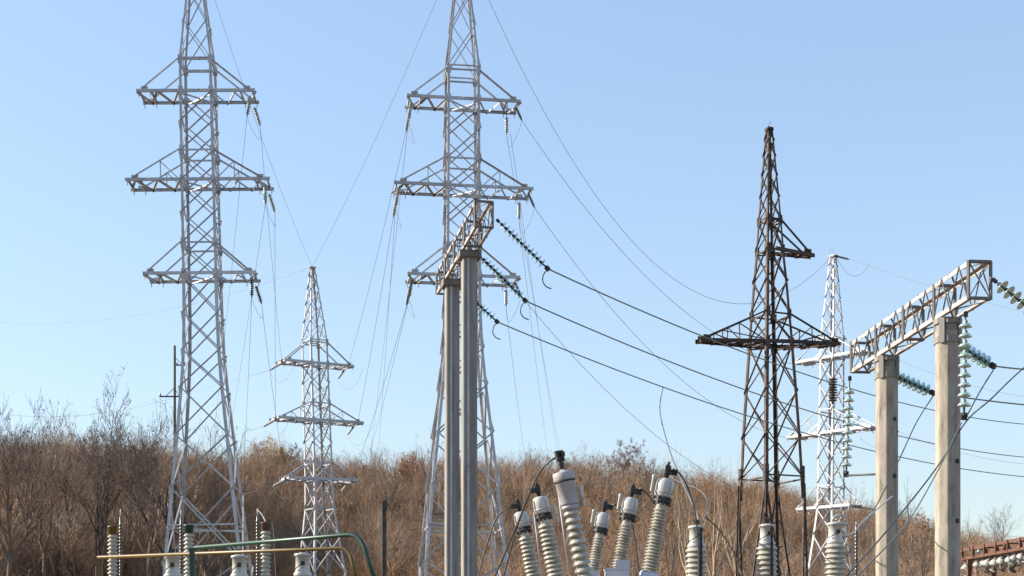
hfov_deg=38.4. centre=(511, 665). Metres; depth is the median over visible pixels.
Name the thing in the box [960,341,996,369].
insulator string
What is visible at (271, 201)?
insulator string
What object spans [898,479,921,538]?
bare tree
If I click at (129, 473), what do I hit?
bare tree
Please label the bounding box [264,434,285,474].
bare tree
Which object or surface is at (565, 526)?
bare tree
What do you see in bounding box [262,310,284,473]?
conductor
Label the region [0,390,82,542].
bare tree
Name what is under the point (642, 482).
bare tree
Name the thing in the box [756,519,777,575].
instrument transformer
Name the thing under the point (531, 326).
conductor
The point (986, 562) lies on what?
disc insulator
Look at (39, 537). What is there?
bare tree
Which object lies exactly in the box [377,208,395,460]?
conductor
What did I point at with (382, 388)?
conductor
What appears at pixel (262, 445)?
bare tree
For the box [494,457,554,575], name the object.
cable
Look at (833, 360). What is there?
link rod
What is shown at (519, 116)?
insulator string
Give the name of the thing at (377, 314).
conductor
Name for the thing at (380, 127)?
shield wire
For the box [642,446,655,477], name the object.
bare tree
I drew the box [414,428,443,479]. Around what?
bare tree
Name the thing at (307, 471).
bare tree
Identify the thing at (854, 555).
bare tree
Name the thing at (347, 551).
yellow busbar pipe
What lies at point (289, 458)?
bare tree
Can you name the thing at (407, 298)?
insulator string
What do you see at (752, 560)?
bare tree
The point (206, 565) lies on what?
bare tree
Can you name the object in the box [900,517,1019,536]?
conductor
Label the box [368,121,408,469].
conductor
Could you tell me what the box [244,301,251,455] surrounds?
conductor
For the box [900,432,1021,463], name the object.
conductor
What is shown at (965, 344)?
insulator string
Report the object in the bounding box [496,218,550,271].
insulator string
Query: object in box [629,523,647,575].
bare tree
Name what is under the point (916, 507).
jumper cable
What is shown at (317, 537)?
green busbar pipe
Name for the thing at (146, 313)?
conductor
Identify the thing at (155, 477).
bare tree
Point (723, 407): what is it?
conductor
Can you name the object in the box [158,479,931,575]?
ground
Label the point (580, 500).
bare tree
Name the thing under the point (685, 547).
bare tree
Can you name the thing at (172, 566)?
instrument transformer
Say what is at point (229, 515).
bare tree
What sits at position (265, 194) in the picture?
insulator string
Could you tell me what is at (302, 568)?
instrument transformer
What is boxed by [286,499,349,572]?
bare tree
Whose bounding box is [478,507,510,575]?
cable
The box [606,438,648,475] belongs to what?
bare tree
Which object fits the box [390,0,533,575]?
lattice pylon
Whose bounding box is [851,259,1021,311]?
shield wire
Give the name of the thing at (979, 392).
jumper cable
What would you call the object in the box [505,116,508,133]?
insulator string
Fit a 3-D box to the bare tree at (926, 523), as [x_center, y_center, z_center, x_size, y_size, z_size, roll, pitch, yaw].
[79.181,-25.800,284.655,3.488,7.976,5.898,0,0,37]
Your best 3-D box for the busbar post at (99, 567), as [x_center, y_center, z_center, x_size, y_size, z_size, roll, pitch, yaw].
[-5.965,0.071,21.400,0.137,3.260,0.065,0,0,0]
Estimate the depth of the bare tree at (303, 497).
238.11 m
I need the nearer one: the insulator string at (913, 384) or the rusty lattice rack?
the rusty lattice rack
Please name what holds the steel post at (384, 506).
on the ground
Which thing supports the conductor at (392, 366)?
attached to the insulator string at (407, 298)
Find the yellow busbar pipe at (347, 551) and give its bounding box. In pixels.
[97,546,356,575]
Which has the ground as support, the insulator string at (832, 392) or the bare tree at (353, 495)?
the bare tree at (353, 495)
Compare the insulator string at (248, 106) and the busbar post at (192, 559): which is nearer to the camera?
the busbar post at (192, 559)
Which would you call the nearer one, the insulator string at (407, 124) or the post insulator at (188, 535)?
the post insulator at (188, 535)
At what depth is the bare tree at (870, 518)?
256.74 m
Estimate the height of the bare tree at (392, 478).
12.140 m
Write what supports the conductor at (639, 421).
attached to the lattice pylon at (831, 434)
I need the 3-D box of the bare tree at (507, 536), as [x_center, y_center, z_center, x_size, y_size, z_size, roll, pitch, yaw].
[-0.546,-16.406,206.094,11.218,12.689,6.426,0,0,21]
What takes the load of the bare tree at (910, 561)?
on the ground
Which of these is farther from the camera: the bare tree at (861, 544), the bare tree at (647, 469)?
the bare tree at (647, 469)
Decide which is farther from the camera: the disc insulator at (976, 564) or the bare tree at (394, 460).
the bare tree at (394, 460)
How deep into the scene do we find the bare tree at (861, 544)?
218.26 m
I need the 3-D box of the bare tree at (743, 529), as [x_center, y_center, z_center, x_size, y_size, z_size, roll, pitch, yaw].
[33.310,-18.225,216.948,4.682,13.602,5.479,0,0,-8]
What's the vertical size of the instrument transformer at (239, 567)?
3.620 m
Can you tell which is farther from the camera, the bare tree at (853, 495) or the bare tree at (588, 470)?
the bare tree at (853, 495)
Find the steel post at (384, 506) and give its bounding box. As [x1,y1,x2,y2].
[382,494,386,575]
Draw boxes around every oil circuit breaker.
[510,498,612,575]
[528,481,641,575]
[553,450,677,575]
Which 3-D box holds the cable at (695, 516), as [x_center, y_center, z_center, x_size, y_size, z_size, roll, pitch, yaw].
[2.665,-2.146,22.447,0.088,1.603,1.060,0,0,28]
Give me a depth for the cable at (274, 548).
30.99 m
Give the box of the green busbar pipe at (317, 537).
[193,533,375,575]
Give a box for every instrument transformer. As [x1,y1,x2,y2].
[163,549,181,575]
[230,549,247,575]
[293,547,311,575]
[685,520,707,575]
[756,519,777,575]
[824,514,848,575]
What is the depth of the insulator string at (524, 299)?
50.98 m
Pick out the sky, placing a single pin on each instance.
(898, 132)
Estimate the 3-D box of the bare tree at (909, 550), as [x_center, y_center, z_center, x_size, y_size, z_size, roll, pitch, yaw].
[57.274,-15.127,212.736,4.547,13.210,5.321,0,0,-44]
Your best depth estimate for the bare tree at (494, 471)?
266.61 m
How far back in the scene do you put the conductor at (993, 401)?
41.86 m
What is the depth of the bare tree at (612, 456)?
299.79 m
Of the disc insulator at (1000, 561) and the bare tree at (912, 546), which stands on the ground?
the bare tree at (912, 546)
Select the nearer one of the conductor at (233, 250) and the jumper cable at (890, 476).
the jumper cable at (890, 476)
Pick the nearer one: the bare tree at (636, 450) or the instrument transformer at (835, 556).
the instrument transformer at (835, 556)
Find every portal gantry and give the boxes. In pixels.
[435,200,493,575]
[850,260,992,575]
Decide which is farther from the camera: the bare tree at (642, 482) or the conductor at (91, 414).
the bare tree at (642, 482)
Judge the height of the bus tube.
0.183 m
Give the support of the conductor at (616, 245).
attached to the lattice pylon at (831, 434)
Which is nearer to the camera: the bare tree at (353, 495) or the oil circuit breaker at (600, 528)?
the oil circuit breaker at (600, 528)
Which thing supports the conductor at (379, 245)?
attached to the insulator string at (407, 124)
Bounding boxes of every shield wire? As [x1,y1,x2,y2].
[215,1,311,265]
[313,1,435,264]
[489,1,815,303]
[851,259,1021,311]
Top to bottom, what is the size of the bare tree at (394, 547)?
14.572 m
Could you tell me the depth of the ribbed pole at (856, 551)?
29.98 m
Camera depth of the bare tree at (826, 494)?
300.19 m
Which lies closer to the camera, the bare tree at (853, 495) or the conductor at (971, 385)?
the conductor at (971, 385)
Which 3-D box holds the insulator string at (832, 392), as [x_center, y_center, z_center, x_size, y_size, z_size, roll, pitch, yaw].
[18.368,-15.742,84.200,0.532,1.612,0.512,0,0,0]
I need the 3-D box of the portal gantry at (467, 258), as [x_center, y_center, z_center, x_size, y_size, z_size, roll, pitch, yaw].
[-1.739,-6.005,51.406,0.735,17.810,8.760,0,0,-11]
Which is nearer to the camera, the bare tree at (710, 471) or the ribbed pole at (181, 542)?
the ribbed pole at (181, 542)
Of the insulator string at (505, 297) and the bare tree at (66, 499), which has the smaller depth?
the insulator string at (505, 297)
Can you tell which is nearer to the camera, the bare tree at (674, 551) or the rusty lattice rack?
the rusty lattice rack
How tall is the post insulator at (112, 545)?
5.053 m
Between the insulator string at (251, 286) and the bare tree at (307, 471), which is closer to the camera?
the insulator string at (251, 286)
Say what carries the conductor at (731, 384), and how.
attached to the insulator string at (524, 299)
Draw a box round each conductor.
[2,269,305,323]
[5,398,171,416]
[13,370,268,426]
[212,120,246,444]
[230,209,264,427]
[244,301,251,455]
[260,127,281,358]
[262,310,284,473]
[349,133,405,361]
[353,306,406,475]
[358,221,392,418]
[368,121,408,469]
[370,299,408,449]
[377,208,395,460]
[499,322,1023,476]
[506,309,525,461]
[507,139,559,448]
[510,134,556,445]
[519,222,548,459]
[522,121,799,364]
[527,301,1021,456]
[527,303,802,510]
[536,210,790,438]
[550,269,1021,423]
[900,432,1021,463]
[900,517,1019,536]
[904,362,1023,396]
[960,397,1023,404]
[996,366,1023,369]
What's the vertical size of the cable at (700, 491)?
1.309 m
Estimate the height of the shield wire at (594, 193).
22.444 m
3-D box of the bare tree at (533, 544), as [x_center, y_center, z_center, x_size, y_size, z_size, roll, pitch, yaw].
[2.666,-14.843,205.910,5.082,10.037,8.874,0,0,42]
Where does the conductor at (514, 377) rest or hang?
attached to the insulator string at (505, 297)
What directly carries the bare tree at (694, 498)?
on the ground
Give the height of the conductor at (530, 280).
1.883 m
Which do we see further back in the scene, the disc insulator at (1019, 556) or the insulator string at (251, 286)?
the insulator string at (251, 286)
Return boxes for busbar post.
[96,558,102,575]
[189,548,194,575]
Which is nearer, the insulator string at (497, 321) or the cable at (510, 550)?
the cable at (510, 550)
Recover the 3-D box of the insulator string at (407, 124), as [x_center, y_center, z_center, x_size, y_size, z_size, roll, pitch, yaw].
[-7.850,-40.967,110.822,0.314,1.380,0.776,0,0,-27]
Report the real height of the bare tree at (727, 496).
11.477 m
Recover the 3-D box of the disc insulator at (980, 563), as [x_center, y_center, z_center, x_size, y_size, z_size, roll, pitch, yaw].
[9.046,-1.938,28.210,0.188,0.287,0.188,-1,37,16]
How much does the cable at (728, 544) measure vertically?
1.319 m
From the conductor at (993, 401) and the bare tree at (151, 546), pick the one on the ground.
the bare tree at (151, 546)
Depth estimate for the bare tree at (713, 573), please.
117.86 m
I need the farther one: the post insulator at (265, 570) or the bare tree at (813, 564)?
the bare tree at (813, 564)
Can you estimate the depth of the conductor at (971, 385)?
120.63 m
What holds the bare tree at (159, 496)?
on the ground
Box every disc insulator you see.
[961,561,965,575]
[972,559,979,572]
[979,558,985,572]
[982,557,992,572]
[989,556,998,573]
[996,555,1006,569]
[1004,554,1012,568]
[1008,553,1016,566]
[1010,561,1021,572]
[1016,551,1023,565]
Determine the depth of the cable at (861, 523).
24.82 m
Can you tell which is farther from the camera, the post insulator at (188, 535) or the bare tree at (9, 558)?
the bare tree at (9, 558)
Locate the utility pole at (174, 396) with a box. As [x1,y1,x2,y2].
[159,345,185,548]
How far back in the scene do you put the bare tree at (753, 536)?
223.30 m
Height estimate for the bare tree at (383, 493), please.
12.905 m
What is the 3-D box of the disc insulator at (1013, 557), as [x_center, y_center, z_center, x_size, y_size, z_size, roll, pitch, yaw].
[9.142,-1.938,26.816,0.168,0.256,0.168,5,25,-28]
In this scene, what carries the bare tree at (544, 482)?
on the ground
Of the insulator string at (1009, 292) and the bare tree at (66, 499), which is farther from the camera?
the bare tree at (66, 499)
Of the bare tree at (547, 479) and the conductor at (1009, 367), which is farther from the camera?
the bare tree at (547, 479)
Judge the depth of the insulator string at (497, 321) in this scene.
55.17 m
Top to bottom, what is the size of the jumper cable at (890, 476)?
5.301 m
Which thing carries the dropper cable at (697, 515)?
hanging from the conductor at (723, 407)
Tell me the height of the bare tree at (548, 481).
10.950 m
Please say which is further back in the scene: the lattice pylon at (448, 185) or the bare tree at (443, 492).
the bare tree at (443, 492)
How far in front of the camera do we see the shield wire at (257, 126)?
131.64 m
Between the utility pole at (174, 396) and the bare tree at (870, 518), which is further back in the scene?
the bare tree at (870, 518)
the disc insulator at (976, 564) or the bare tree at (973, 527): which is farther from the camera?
the bare tree at (973, 527)
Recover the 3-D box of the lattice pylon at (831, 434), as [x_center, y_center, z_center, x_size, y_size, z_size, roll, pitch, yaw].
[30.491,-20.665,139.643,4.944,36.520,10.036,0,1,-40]
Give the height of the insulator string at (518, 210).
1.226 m
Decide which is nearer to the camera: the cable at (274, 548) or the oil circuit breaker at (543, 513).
the oil circuit breaker at (543, 513)
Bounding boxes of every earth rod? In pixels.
[533,512,541,575]
[558,498,569,575]
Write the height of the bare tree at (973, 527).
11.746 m
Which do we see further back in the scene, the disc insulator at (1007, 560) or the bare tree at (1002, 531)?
the bare tree at (1002, 531)
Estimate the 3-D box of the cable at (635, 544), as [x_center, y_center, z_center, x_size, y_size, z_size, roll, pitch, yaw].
[2.143,-2.283,27.190,0.075,1.333,0.994,0,0,35]
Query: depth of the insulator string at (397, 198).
108.39 m
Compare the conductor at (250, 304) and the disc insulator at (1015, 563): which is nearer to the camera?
the disc insulator at (1015, 563)
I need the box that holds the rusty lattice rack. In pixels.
[960,537,1023,575]
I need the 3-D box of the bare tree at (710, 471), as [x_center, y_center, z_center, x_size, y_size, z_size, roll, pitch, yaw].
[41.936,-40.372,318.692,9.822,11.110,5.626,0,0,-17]
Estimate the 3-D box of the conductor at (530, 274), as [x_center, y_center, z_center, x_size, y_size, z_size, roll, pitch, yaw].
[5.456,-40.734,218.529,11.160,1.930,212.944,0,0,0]
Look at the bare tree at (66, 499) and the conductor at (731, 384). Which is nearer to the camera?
the conductor at (731, 384)
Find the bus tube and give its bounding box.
[846,473,875,476]
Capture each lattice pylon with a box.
[125,0,273,575]
[269,266,363,575]
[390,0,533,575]
[695,123,840,575]
[786,254,875,575]
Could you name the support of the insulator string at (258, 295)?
hanging from the lattice pylon at (215, 189)
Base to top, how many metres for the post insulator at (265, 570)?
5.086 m
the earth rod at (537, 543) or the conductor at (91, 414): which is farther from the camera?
the conductor at (91, 414)
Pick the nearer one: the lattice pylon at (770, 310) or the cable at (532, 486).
the cable at (532, 486)
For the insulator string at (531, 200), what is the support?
attached to the lattice pylon at (448, 185)
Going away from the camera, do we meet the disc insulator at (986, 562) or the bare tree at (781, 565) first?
the disc insulator at (986, 562)
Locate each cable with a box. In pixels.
[271,523,275,575]
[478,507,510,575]
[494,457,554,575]
[503,519,520,575]
[613,504,639,573]
[639,488,655,506]
[659,387,699,524]
[669,476,706,525]
[671,468,699,575]
[705,516,742,575]
[842,495,892,536]
[846,367,1023,575]
[846,396,932,556]
[857,422,961,575]
[967,370,993,415]
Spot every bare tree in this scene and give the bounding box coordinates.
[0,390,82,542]
[0,395,46,494]
[0,410,119,575]
[0,413,69,575]
[41,411,123,539]
[49,362,165,575]
[63,430,105,531]
[70,416,173,573]
[77,401,218,575]
[94,396,222,557]
[112,451,161,512]
[125,448,181,503]
[143,412,268,575]
[190,460,275,575]
[250,437,272,468]
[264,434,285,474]
[274,442,300,470]
[282,481,329,523]
[286,446,347,507]
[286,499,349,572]
[306,438,333,487]
[341,467,367,528]
[351,497,381,542]
[363,438,383,475]
[367,459,399,522]
[373,451,419,511]
[373,502,414,575]
[382,450,409,479]
[399,452,422,479]
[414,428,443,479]
[416,539,460,575]
[437,477,460,506]
[477,505,532,565]
[478,449,505,495]
[482,543,503,575]
[506,528,560,563]
[534,462,567,500]
[536,471,558,493]
[541,462,578,513]
[550,508,570,554]
[564,541,577,575]
[565,443,620,505]
[576,481,597,509]
[600,449,634,482]
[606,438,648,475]
[627,463,657,507]
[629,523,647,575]
[634,457,662,487]
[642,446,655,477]
[661,497,686,575]
[667,443,722,575]
[675,464,746,575]
[680,474,706,523]
[687,455,728,483]
[716,448,760,575]
[719,470,749,517]
[723,503,753,560]
[733,508,775,575]
[743,497,781,562]
[768,492,799,575]
[796,532,821,575]
[815,489,834,504]
[822,491,851,518]
[839,480,864,513]
[842,528,875,571]
[847,530,875,575]
[850,496,875,575]
[860,501,875,554]
[875,530,934,575]
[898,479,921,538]
[898,519,928,574]
[898,527,934,575]
[903,550,923,574]
[911,512,931,540]
[963,515,981,538]
[979,502,1022,544]
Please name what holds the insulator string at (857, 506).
attached to the lattice pylon at (831, 434)
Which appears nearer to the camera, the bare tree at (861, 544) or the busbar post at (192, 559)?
the busbar post at (192, 559)
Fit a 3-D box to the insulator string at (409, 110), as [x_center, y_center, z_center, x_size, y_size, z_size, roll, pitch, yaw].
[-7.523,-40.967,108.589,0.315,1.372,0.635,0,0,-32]
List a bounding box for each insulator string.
[246,95,251,116]
[250,277,253,297]
[253,107,260,125]
[255,285,262,303]
[263,184,267,203]
[268,194,274,212]
[392,198,397,216]
[394,187,399,206]
[405,113,409,131]
[405,287,409,305]
[407,100,412,119]
[408,278,413,297]
[449,276,499,323]
[481,257,527,302]
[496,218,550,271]
[504,290,507,305]
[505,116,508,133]
[515,105,521,120]
[517,202,520,219]
[528,193,534,207]
[828,376,837,404]
[841,376,854,476]
[855,505,875,509]
[898,371,934,395]
[957,311,971,419]
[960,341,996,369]
[991,277,1023,308]
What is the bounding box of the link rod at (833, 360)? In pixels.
[833,346,833,375]
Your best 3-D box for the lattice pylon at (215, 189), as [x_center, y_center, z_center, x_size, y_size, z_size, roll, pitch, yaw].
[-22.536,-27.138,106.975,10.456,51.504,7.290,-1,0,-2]
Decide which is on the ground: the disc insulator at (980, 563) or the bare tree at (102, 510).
the bare tree at (102, 510)
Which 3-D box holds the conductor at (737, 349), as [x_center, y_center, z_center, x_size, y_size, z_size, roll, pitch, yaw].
[29.550,-16.785,84.708,0.046,8.638,91.840,0,0,38]
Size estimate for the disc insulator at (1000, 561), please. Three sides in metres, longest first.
0.309 x 0.203 x 0.203 m
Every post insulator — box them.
[107,523,118,575]
[183,524,193,575]
[260,519,270,575]
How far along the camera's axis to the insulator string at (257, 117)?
108.38 m
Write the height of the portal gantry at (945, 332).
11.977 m
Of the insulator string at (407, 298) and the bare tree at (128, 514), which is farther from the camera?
the bare tree at (128, 514)
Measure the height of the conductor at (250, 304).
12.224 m
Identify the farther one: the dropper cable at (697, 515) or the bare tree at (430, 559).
the bare tree at (430, 559)
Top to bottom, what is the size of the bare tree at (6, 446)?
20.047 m
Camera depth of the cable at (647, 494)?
24.62 m
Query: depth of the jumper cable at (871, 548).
30.80 m
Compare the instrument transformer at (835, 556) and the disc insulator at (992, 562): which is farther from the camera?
the disc insulator at (992, 562)
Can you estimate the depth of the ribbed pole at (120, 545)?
32.97 m
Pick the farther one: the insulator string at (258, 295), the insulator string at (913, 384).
the insulator string at (258, 295)
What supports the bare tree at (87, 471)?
on the ground
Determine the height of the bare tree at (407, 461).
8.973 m
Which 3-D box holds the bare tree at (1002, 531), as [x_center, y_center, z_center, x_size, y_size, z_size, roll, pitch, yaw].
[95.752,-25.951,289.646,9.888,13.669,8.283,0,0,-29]
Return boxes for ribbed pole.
[119,509,121,575]
[179,510,182,575]
[256,508,258,575]
[855,522,857,575]
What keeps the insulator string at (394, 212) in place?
attached to the lattice pylon at (448, 185)
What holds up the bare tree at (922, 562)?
on the ground
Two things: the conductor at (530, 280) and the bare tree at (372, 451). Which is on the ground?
the bare tree at (372, 451)
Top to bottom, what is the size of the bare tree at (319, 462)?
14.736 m
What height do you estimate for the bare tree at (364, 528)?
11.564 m
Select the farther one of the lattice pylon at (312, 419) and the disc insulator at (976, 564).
the lattice pylon at (312, 419)
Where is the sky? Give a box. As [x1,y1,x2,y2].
[0,0,1023,547]
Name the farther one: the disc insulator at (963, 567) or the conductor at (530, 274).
the conductor at (530, 274)
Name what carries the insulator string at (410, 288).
hanging from the lattice pylon at (448, 185)
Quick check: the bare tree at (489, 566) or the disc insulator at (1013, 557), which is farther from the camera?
the bare tree at (489, 566)
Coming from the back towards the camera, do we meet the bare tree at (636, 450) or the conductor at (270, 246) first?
the bare tree at (636, 450)
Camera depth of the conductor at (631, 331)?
119.46 m
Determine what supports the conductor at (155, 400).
attached to the insulator string
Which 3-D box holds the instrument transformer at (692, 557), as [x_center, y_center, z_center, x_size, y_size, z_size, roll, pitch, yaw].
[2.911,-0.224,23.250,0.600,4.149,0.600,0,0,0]
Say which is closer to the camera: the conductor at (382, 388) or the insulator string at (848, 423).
the insulator string at (848, 423)
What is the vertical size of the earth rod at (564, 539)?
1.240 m
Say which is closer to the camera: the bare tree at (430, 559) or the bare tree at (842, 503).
the bare tree at (430, 559)
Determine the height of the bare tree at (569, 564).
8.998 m
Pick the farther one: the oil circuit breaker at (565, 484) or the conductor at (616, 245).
the conductor at (616, 245)

